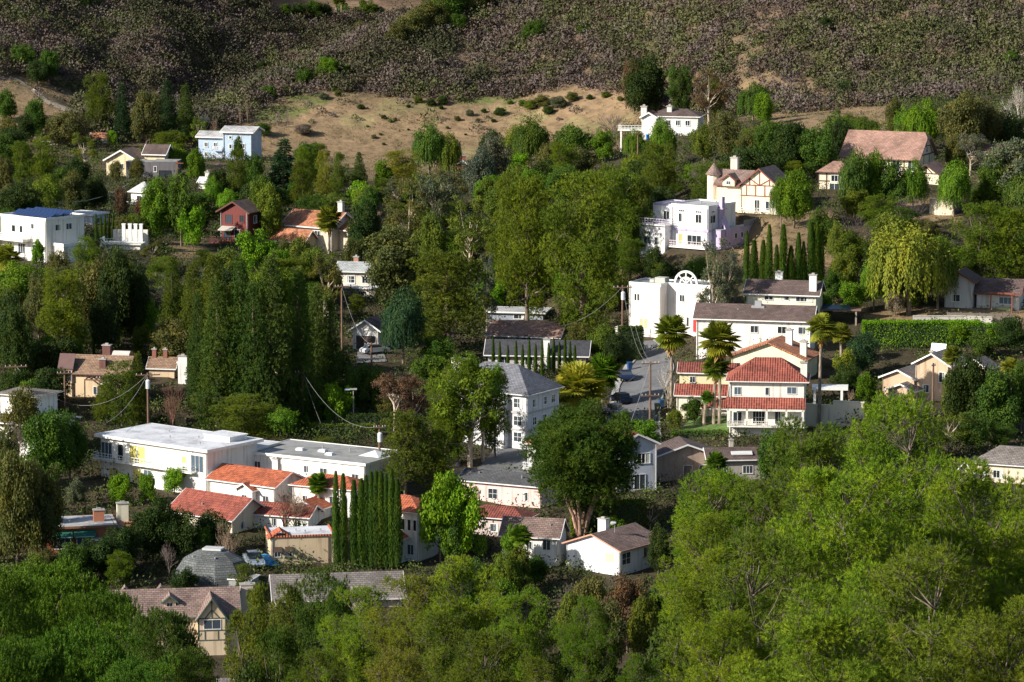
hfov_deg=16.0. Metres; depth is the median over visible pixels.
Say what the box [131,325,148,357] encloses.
broadleaf tree
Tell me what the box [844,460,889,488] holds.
pine tree
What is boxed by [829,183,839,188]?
window
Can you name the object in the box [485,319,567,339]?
ranch house
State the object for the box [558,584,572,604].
bare tree
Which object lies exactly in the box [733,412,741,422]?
window
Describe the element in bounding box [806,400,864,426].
terrace wall
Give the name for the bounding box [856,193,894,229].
pine tree
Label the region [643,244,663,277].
oak tree
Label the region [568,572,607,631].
oak tree
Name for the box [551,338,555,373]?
cypress tree
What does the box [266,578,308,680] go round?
pine tree
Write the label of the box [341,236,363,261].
oak tree
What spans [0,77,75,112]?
footpath
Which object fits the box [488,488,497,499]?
window
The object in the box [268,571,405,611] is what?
shingled house
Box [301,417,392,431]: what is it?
lawn
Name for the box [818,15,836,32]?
bush
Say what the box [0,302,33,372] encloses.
oak tree
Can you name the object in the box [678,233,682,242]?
window
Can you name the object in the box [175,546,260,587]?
dome house
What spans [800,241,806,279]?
cypress tree
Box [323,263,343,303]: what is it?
oak tree
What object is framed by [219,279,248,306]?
pine tree
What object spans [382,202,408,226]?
pine tree
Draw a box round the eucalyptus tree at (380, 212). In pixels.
[374,203,387,228]
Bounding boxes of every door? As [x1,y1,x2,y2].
[234,229,239,240]
[356,335,375,348]
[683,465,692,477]
[692,320,695,331]
[741,427,769,434]
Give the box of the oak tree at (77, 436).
[59,407,88,481]
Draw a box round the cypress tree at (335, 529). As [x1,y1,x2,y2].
[331,471,340,567]
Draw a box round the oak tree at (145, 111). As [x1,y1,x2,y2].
[130,89,162,143]
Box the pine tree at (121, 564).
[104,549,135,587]
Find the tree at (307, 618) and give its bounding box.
[286,563,337,681]
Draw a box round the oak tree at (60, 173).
[53,165,68,184]
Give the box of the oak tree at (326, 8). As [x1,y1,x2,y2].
[317,3,333,17]
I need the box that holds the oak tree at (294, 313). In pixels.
[278,307,316,320]
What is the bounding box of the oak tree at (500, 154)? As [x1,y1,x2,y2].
[477,132,513,177]
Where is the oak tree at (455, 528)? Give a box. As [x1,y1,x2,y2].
[434,501,468,562]
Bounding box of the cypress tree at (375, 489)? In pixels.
[370,470,380,569]
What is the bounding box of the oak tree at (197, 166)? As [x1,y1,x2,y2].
[186,146,205,180]
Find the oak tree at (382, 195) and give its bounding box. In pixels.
[357,187,394,216]
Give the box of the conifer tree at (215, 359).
[192,275,241,430]
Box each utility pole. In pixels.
[4,365,26,369]
[57,371,72,409]
[135,373,159,423]
[295,371,308,415]
[335,285,348,352]
[364,343,378,368]
[373,425,385,451]
[613,285,632,325]
[633,132,642,155]
[641,361,659,418]
[931,363,935,415]
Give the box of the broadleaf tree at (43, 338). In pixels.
[38,334,56,368]
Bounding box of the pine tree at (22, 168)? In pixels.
[10,140,34,183]
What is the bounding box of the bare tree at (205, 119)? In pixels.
[197,112,212,129]
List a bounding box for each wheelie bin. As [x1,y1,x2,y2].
[627,361,632,368]
[654,403,660,410]
[658,399,664,406]
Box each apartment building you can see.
[93,423,263,492]
[253,439,406,490]
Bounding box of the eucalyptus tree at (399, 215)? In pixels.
[381,176,428,237]
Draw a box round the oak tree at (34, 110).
[23,96,48,140]
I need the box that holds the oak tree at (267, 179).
[243,174,271,189]
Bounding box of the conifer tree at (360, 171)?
[348,153,368,194]
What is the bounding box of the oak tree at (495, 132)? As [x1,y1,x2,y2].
[477,128,503,147]
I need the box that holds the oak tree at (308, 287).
[294,282,323,312]
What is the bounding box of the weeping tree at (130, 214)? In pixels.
[121,213,134,222]
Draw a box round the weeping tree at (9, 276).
[0,260,48,297]
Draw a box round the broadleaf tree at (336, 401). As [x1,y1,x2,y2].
[320,381,354,422]
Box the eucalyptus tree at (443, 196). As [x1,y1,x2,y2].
[415,173,460,232]
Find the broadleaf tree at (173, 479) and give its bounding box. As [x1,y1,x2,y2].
[161,466,185,494]
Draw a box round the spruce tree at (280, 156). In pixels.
[267,139,297,190]
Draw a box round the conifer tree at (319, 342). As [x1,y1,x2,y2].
[301,283,332,401]
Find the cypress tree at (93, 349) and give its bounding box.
[92,335,95,354]
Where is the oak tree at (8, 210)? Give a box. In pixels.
[0,206,14,230]
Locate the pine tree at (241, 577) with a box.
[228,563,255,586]
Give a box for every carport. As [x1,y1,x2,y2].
[812,384,847,403]
[820,304,860,325]
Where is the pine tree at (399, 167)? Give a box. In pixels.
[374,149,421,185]
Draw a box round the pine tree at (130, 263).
[100,259,139,275]
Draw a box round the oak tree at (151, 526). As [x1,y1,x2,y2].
[130,493,177,563]
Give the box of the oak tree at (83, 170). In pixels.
[65,157,91,188]
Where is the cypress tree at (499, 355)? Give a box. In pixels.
[498,341,501,361]
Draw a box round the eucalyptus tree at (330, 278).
[307,255,346,325]
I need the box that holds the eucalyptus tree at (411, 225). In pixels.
[387,207,421,233]
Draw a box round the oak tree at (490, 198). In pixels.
[483,179,514,221]
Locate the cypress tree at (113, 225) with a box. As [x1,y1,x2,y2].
[111,215,114,239]
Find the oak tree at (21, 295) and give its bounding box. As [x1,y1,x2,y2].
[0,281,26,309]
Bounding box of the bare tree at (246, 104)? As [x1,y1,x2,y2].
[245,96,250,125]
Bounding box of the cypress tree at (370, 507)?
[366,470,376,569]
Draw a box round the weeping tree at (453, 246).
[446,232,471,257]
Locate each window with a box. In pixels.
[11,224,15,231]
[18,243,25,253]
[19,225,23,232]
[31,223,35,229]
[54,537,70,549]
[55,224,61,230]
[66,223,71,229]
[77,536,93,546]
[93,386,96,394]
[102,441,111,458]
[109,467,118,476]
[117,444,123,460]
[129,445,136,462]
[132,468,141,483]
[137,446,145,463]
[144,469,151,474]
[146,447,153,465]
[159,170,170,177]
[161,474,167,486]
[181,456,186,463]
[191,454,203,473]
[204,619,220,629]
[223,231,230,239]
[225,214,231,223]
[239,215,243,222]
[241,520,245,529]
[253,215,256,223]
[254,461,260,467]
[263,495,268,500]
[270,518,276,526]
[274,552,280,557]
[304,465,308,472]
[320,468,329,473]
[346,275,354,283]
[351,473,358,478]
[356,290,364,296]
[362,276,367,283]
[401,519,404,530]
[407,519,410,530]
[408,544,413,555]
[413,520,416,531]
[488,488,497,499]
[490,523,497,531]
[496,357,505,362]
[513,314,523,318]
[513,397,521,408]
[513,415,521,426]
[513,431,521,442]
[522,492,527,501]
[524,357,532,365]
[526,541,531,549]
[532,398,536,407]
[532,416,536,425]
[542,540,550,550]
[543,396,546,405]
[544,561,555,565]
[551,393,555,402]
[605,552,614,563]
[622,551,630,565]
[634,474,645,489]
[638,453,649,463]
[640,318,643,328]
[643,236,650,244]
[643,546,650,558]
[644,318,647,328]
[654,237,661,245]
[660,210,669,219]
[675,120,679,125]
[678,213,684,221]
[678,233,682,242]
[679,294,684,301]
[685,120,689,125]
[686,317,688,326]
[687,234,701,245]
[690,376,694,382]
[695,214,701,222]
[710,215,715,223]
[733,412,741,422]
[734,387,740,394]
[743,465,752,473]
[750,325,757,332]
[752,411,764,424]
[754,199,759,210]
[764,296,772,299]
[765,201,772,210]
[765,387,768,395]
[775,412,781,424]
[777,326,785,333]
[780,296,788,300]
[787,387,796,394]
[796,297,812,301]
[798,327,807,334]
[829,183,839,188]
[831,175,838,181]
[922,384,928,392]
[938,372,946,382]
[951,294,959,301]
[993,470,1003,478]
[999,297,1010,304]
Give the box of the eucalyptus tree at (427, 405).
[396,375,431,422]
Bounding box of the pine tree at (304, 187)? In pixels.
[288,160,316,206]
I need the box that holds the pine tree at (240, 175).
[225,148,250,192]
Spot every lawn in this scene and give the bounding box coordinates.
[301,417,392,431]
[681,416,728,429]
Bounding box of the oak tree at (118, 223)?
[114,215,129,228]
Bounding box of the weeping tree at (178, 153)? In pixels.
[165,141,188,170]
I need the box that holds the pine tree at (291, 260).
[257,257,317,286]
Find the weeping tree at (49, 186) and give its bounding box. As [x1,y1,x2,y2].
[26,172,66,207]
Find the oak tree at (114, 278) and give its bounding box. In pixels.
[96,245,134,347]
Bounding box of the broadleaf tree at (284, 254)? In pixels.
[266,248,292,268]
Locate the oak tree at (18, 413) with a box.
[0,382,41,450]
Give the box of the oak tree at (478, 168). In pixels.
[461,143,496,199]
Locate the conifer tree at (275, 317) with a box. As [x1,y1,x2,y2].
[248,250,299,434]
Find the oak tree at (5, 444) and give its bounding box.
[0,424,20,466]
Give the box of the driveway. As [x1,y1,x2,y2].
[356,349,386,362]
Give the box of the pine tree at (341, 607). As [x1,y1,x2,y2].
[312,574,355,648]
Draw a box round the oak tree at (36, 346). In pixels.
[26,335,43,373]
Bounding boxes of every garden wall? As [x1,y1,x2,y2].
[666,408,702,418]
[913,315,992,322]
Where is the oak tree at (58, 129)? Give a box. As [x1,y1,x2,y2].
[44,108,90,149]
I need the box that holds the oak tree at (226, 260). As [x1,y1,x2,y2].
[206,247,245,276]
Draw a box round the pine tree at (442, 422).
[427,384,465,460]
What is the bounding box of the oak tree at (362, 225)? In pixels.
[345,199,381,260]
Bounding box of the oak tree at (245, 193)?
[238,177,286,202]
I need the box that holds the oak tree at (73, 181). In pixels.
[59,166,85,209]
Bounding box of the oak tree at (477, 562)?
[468,556,489,581]
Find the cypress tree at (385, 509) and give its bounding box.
[381,473,389,569]
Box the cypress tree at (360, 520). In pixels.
[356,478,367,569]
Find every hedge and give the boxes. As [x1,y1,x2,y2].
[309,422,377,436]
[345,412,392,430]
[616,324,644,363]
[670,428,727,437]
[861,318,982,347]
[948,322,997,347]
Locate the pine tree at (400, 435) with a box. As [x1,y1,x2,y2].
[378,408,432,494]
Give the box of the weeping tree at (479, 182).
[473,174,503,197]
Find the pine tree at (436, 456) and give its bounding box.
[414,424,454,491]
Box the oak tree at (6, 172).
[0,155,14,189]
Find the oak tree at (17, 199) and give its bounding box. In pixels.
[0,185,39,212]
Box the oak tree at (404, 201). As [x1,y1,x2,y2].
[392,181,418,204]
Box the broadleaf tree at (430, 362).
[409,354,448,385]
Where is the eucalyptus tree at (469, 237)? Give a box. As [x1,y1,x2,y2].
[446,194,496,259]
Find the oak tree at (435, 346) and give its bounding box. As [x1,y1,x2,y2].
[418,334,456,359]
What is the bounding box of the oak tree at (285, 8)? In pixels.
[279,4,290,15]
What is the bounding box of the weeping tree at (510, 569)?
[487,548,523,593]
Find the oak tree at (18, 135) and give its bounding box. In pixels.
[0,125,26,151]
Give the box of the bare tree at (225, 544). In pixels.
[215,523,237,552]
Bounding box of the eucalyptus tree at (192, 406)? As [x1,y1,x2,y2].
[189,392,215,414]
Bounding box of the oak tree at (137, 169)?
[128,156,144,180]
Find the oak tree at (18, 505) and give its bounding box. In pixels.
[0,445,43,562]
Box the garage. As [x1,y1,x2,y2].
[348,314,390,348]
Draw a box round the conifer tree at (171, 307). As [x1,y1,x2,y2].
[157,256,185,329]
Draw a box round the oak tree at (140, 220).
[130,214,149,235]
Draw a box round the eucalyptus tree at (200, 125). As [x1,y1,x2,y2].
[190,116,206,141]
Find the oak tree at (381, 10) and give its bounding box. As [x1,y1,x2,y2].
[375,6,384,13]
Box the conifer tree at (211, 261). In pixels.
[194,253,231,380]
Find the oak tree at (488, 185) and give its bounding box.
[476,178,499,207]
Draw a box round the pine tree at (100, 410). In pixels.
[90,381,119,423]
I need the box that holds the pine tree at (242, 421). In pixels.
[207,392,284,440]
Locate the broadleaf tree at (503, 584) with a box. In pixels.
[480,577,519,616]
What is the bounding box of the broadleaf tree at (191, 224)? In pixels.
[177,204,206,249]
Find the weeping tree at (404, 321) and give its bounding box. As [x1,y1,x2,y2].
[378,283,426,363]
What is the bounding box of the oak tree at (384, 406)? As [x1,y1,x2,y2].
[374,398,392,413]
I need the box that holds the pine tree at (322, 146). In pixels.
[310,143,329,161]
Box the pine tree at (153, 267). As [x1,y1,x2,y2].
[145,256,181,287]
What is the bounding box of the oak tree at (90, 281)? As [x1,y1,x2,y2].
[69,254,106,324]
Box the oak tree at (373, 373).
[360,364,391,409]
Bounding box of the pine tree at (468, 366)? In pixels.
[423,354,489,465]
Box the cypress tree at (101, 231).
[99,216,102,241]
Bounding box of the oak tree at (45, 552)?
[37,547,56,566]
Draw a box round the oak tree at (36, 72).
[24,59,48,83]
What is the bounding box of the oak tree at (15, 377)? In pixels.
[0,368,34,390]
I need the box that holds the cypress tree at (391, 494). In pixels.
[386,468,396,569]
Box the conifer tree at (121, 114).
[112,81,132,142]
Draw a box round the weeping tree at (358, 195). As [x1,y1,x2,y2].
[352,183,381,212]
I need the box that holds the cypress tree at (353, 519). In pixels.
[348,479,358,569]
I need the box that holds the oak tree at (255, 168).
[244,152,264,183]
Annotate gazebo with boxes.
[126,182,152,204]
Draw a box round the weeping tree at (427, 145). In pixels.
[411,116,448,175]
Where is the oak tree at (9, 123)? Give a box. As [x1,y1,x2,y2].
[0,116,17,133]
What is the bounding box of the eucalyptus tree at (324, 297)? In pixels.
[308,281,336,324]
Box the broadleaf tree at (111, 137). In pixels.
[106,130,116,144]
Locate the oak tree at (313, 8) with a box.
[305,0,322,18]
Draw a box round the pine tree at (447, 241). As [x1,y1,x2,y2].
[444,238,453,256]
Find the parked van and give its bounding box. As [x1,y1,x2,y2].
[242,550,264,567]
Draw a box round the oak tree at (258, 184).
[248,174,266,204]
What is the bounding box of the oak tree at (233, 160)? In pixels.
[226,158,245,174]
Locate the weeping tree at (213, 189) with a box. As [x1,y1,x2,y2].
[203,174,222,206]
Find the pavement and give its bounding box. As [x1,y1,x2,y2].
[604,364,626,425]
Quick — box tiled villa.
[725,357,810,436]
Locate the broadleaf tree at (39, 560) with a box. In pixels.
[19,551,49,571]
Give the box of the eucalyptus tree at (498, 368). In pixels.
[457,362,506,461]
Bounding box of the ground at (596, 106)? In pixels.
[0,0,1023,681]
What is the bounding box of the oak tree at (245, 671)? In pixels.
[232,652,271,681]
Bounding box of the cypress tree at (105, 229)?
[103,214,106,240]
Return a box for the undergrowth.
[0,0,1023,640]
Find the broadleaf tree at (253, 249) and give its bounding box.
[235,228,279,275]
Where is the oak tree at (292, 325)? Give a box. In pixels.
[279,318,312,345]
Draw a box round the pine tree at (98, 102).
[83,71,115,131]
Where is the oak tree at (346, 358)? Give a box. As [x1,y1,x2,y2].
[336,350,351,376]
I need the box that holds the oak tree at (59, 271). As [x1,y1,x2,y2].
[49,264,75,296]
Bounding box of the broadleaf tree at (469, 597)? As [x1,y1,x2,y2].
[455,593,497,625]
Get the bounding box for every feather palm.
[0,243,23,271]
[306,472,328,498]
[508,524,534,549]
[554,359,608,411]
[589,352,623,406]
[699,390,714,425]
[703,451,728,471]
[832,322,853,356]
[941,345,962,374]
[999,357,1021,388]
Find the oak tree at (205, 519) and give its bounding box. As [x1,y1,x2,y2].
[194,508,236,547]
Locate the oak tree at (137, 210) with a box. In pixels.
[134,196,142,216]
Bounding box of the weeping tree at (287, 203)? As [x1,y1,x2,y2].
[278,194,290,207]
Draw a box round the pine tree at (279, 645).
[245,623,304,681]
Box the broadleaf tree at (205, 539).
[196,525,213,548]
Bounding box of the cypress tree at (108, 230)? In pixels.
[107,217,110,240]
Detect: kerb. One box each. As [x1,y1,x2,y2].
[612,360,635,417]
[653,339,673,440]
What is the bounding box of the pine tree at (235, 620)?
[219,605,271,681]
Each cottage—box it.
[337,255,379,296]
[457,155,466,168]
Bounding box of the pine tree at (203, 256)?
[193,249,210,269]
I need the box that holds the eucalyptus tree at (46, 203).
[28,188,51,206]
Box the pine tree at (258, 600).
[238,582,279,679]
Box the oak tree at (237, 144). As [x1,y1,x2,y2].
[233,135,242,159]
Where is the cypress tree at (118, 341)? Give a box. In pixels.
[116,308,120,348]
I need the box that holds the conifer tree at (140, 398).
[125,351,150,426]
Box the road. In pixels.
[614,340,669,439]
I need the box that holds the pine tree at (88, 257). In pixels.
[69,234,101,280]
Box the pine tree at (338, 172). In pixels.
[330,151,349,197]
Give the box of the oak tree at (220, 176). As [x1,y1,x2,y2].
[206,167,230,193]
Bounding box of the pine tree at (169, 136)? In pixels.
[151,130,190,154]
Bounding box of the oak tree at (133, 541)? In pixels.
[106,522,144,569]
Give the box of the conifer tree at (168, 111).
[153,80,177,136]
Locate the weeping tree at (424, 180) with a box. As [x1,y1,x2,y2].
[412,172,437,201]
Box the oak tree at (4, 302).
[0,287,29,374]
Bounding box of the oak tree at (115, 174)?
[108,160,123,183]
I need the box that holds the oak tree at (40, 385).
[27,378,48,388]
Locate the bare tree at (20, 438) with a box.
[2,422,25,456]
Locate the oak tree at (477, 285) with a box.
[474,275,507,304]
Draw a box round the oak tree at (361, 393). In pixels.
[340,360,375,413]
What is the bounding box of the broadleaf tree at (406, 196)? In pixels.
[401,183,422,206]
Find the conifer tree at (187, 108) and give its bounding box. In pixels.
[177,83,197,144]
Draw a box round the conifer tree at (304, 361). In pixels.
[275,269,323,431]
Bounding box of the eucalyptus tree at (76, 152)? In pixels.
[68,132,97,164]
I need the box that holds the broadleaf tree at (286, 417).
[262,406,299,435]
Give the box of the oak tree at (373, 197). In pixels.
[355,186,382,234]
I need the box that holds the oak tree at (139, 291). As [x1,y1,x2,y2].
[122,262,151,336]
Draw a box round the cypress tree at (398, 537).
[392,478,403,569]
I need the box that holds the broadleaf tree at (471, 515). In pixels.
[443,479,487,556]
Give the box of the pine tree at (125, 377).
[98,359,141,427]
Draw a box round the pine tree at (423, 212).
[410,206,430,222]
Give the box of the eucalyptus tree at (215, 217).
[209,200,232,221]
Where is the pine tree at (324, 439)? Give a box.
[311,435,338,443]
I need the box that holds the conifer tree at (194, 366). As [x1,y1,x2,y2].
[183,290,213,410]
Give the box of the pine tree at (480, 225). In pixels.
[444,220,487,259]
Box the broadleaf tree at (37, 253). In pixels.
[31,238,45,266]
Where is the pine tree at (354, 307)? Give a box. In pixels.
[347,293,366,315]
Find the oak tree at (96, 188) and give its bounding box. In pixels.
[84,175,108,210]
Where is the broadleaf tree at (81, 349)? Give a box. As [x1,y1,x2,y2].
[65,338,87,353]
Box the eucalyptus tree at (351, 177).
[329,173,356,195]
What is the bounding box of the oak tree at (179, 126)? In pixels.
[158,116,188,148]
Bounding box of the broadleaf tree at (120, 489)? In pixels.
[107,472,133,502]
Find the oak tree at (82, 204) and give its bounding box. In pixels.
[66,189,88,210]
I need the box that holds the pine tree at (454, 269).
[405,246,491,345]
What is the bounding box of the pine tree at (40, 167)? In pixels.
[28,134,59,182]
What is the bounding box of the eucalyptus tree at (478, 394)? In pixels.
[431,350,503,466]
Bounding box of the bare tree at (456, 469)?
[454,461,461,482]
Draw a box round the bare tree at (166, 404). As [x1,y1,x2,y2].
[156,381,186,425]
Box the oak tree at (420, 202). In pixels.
[408,195,436,222]
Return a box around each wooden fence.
[167,412,185,426]
[947,312,1012,323]
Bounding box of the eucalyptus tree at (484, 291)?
[468,253,498,337]
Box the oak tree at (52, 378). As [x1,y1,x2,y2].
[33,365,74,404]
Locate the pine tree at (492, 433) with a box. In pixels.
[479,370,512,455]
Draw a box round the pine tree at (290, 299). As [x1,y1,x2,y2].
[282,284,299,307]
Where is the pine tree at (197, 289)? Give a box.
[175,280,208,307]
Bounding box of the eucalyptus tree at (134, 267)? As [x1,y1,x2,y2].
[130,261,145,276]
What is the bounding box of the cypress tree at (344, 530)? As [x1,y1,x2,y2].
[338,472,348,568]
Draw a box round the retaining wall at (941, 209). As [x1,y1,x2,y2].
[929,199,952,214]
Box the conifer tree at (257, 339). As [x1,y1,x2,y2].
[229,276,277,431]
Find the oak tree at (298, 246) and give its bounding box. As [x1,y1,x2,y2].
[288,234,312,266]
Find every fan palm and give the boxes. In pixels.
[314,204,341,253]
[332,0,339,12]
[339,0,345,13]
[652,314,693,407]
[697,319,741,423]
[700,355,731,423]
[804,312,837,426]
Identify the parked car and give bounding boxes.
[359,343,389,354]
[603,402,628,416]
[609,392,632,402]
[618,369,632,380]
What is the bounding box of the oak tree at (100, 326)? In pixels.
[86,286,120,349]
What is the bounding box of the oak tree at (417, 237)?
[405,227,443,264]
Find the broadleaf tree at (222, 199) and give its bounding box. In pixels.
[216,188,237,206]
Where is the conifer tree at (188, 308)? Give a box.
[178,261,204,354]
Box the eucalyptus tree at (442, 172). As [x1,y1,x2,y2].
[425,168,468,200]
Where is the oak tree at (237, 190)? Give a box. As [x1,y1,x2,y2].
[233,186,241,199]
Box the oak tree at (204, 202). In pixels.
[188,192,216,228]
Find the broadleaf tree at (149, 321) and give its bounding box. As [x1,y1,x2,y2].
[131,298,159,345]
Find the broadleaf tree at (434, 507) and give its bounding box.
[416,468,465,562]
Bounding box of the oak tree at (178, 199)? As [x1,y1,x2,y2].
[165,168,198,245]
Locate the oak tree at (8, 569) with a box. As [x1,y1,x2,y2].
[0,560,40,581]
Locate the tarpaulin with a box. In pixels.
[262,553,280,565]
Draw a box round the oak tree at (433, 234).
[418,209,448,279]
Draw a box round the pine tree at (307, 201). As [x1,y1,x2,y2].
[289,194,329,212]
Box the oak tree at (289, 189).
[283,179,314,206]
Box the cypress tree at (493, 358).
[491,337,495,361]
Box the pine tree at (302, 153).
[296,146,320,190]
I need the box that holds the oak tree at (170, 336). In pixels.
[145,317,194,356]
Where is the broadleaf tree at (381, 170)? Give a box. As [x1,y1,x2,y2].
[374,158,392,187]
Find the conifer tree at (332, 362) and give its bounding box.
[321,295,347,408]
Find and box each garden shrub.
[295,412,309,430]
[306,401,329,419]
[569,498,647,537]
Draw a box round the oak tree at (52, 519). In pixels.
[27,456,66,557]
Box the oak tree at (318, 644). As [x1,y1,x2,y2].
[307,636,390,680]
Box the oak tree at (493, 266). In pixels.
[480,259,507,281]
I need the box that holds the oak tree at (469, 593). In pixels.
[444,560,486,603]
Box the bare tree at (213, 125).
[209,119,216,130]
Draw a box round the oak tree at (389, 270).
[358,221,429,306]
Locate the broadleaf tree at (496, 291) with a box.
[472,279,507,307]
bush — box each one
[77,0,93,6]
[255,59,273,70]
[260,85,276,97]
[279,84,293,94]
[293,65,306,74]
[294,124,312,134]
[295,68,314,84]
[314,56,341,76]
[318,92,329,99]
[334,90,341,96]
[341,65,350,74]
[351,20,362,29]
[356,104,364,108]
[383,22,411,45]
[395,7,429,35]
[414,96,422,102]
[415,0,450,29]
[425,98,436,105]
[434,0,466,22]
[435,96,447,104]
[446,13,467,33]
[461,0,490,12]
[465,109,473,115]
[493,107,505,115]
[518,99,525,105]
[521,18,548,39]
[524,100,536,109]
[534,94,550,106]
[542,105,554,114]
[550,96,566,107]
[564,91,579,101]
[577,23,592,33]
[586,94,592,99]
[601,91,610,97]
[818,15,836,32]
[836,80,855,93]
[1002,50,1019,69]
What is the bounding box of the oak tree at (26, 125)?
[16,113,36,142]
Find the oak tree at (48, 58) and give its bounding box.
[37,49,60,81]
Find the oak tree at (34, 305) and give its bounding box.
[23,270,53,337]
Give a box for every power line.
[58,383,137,405]
[106,376,146,422]
[303,373,372,427]
[384,364,648,443]
[652,364,928,426]
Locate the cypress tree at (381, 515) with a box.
[375,470,386,569]
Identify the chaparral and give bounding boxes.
[0,0,1023,142]
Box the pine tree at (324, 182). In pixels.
[313,150,333,197]
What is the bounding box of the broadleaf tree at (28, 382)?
[10,378,40,388]
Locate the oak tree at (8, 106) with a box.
[0,87,17,121]
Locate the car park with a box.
[477,448,527,472]
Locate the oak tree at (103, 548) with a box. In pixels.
[80,533,128,581]
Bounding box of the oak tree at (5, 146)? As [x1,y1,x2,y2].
[0,134,18,163]
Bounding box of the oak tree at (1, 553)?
[0,539,6,559]
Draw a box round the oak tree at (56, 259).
[46,248,70,274]
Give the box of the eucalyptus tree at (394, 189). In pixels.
[383,176,405,207]
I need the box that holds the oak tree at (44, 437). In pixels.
[19,406,76,482]
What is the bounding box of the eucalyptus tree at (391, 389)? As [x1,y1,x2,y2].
[372,372,426,430]
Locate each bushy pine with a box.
[0,566,60,665]
[0,632,76,681]
[1,555,118,681]
[10,611,142,681]
[58,587,159,679]
[95,651,180,681]
[121,606,203,681]
[168,644,219,681]
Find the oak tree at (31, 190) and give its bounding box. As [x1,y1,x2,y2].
[0,180,45,207]
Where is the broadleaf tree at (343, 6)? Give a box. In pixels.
[337,3,349,13]
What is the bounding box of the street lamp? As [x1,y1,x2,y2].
[345,388,356,414]
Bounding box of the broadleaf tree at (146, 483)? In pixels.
[137,472,155,504]
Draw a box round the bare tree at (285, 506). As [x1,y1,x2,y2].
[266,486,322,526]
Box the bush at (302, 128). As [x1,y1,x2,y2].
[294,124,312,134]
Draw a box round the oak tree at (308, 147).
[292,140,320,160]
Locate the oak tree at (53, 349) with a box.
[37,335,79,369]
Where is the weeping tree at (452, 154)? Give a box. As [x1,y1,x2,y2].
[436,130,463,175]
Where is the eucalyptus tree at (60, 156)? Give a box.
[49,153,68,170]
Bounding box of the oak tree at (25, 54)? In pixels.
[9,42,36,66]
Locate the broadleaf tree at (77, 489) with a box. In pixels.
[65,477,88,510]
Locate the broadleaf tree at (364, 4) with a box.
[358,0,378,15]
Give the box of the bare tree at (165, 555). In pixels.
[161,543,178,572]
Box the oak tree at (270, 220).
[255,181,283,240]
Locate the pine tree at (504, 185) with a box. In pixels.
[484,168,531,305]
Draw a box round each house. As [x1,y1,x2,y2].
[0,207,88,262]
[0,387,80,459]
[44,501,139,552]
[58,343,137,402]
[73,210,109,224]
[75,581,254,654]
[89,132,108,143]
[103,144,173,174]
[126,159,182,177]
[145,347,177,377]
[171,488,264,533]
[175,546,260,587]
[176,354,190,383]
[195,126,264,159]
[196,170,209,188]
[204,457,305,502]
[209,198,263,245]
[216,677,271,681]
[252,501,325,527]
[260,200,353,251]
[264,524,334,564]
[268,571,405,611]
[288,473,368,519]
[370,494,438,563]
[448,357,564,449]
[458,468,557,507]
[471,505,539,535]
[483,337,591,371]
[485,306,551,321]
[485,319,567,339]
[498,516,569,565]
[522,431,602,472]
[561,516,652,574]
[615,270,718,337]
[615,431,661,491]
[618,104,705,147]
[636,196,757,256]
[657,436,709,481]
[673,383,729,415]
[677,362,740,386]
[692,300,818,358]
[703,438,765,478]
[706,155,788,214]
[727,328,818,376]
[742,270,826,313]
[815,161,843,188]
[838,129,951,184]
[878,343,999,400]
[944,267,1023,312]
[957,445,1023,483]
[967,134,1012,159]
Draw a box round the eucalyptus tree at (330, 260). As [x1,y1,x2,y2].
[323,253,340,265]
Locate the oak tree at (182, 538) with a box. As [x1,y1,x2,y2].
[164,504,202,558]
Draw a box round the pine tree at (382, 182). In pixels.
[375,178,398,195]
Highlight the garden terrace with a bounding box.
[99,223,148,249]
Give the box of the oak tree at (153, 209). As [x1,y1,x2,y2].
[139,175,171,242]
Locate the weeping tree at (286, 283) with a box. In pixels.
[245,265,296,309]
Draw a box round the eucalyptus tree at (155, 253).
[139,239,165,264]
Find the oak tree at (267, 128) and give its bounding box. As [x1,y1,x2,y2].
[254,122,271,136]
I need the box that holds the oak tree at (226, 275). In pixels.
[201,264,237,302]
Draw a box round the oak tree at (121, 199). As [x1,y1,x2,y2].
[113,185,129,214]
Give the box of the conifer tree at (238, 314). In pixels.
[220,254,261,428]
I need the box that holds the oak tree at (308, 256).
[298,245,329,285]
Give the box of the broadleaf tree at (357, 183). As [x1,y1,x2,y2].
[346,180,367,205]
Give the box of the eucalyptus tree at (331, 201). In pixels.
[312,192,352,211]
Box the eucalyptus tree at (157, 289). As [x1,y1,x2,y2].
[148,271,181,313]
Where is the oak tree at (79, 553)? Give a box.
[57,542,93,577]
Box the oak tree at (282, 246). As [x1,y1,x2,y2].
[277,238,293,265]
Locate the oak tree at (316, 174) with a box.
[312,163,322,185]
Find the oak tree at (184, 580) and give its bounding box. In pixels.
[169,566,199,587]
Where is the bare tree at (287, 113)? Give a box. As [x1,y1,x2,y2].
[286,106,289,128]
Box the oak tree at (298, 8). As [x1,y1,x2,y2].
[291,1,306,15]
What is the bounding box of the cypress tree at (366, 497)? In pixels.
[362,474,370,568]
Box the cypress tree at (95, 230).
[94,213,97,244]
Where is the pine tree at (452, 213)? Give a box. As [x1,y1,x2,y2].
[437,200,463,233]
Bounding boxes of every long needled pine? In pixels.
[286,646,349,681]
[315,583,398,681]
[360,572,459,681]
[366,644,430,681]
[396,608,488,681]
[415,553,526,675]
[442,629,528,681]
[481,584,564,681]
[518,655,573,681]
[554,593,620,681]
[614,653,669,681]
[649,466,778,667]
[652,520,852,681]
[653,512,754,675]
[659,608,773,681]
[720,577,905,681]
[726,412,854,652]
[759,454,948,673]
[817,384,996,660]
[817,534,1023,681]
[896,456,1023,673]
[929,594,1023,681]
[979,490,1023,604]
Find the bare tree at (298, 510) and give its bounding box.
[280,497,313,519]
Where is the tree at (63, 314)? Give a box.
[34,267,92,348]

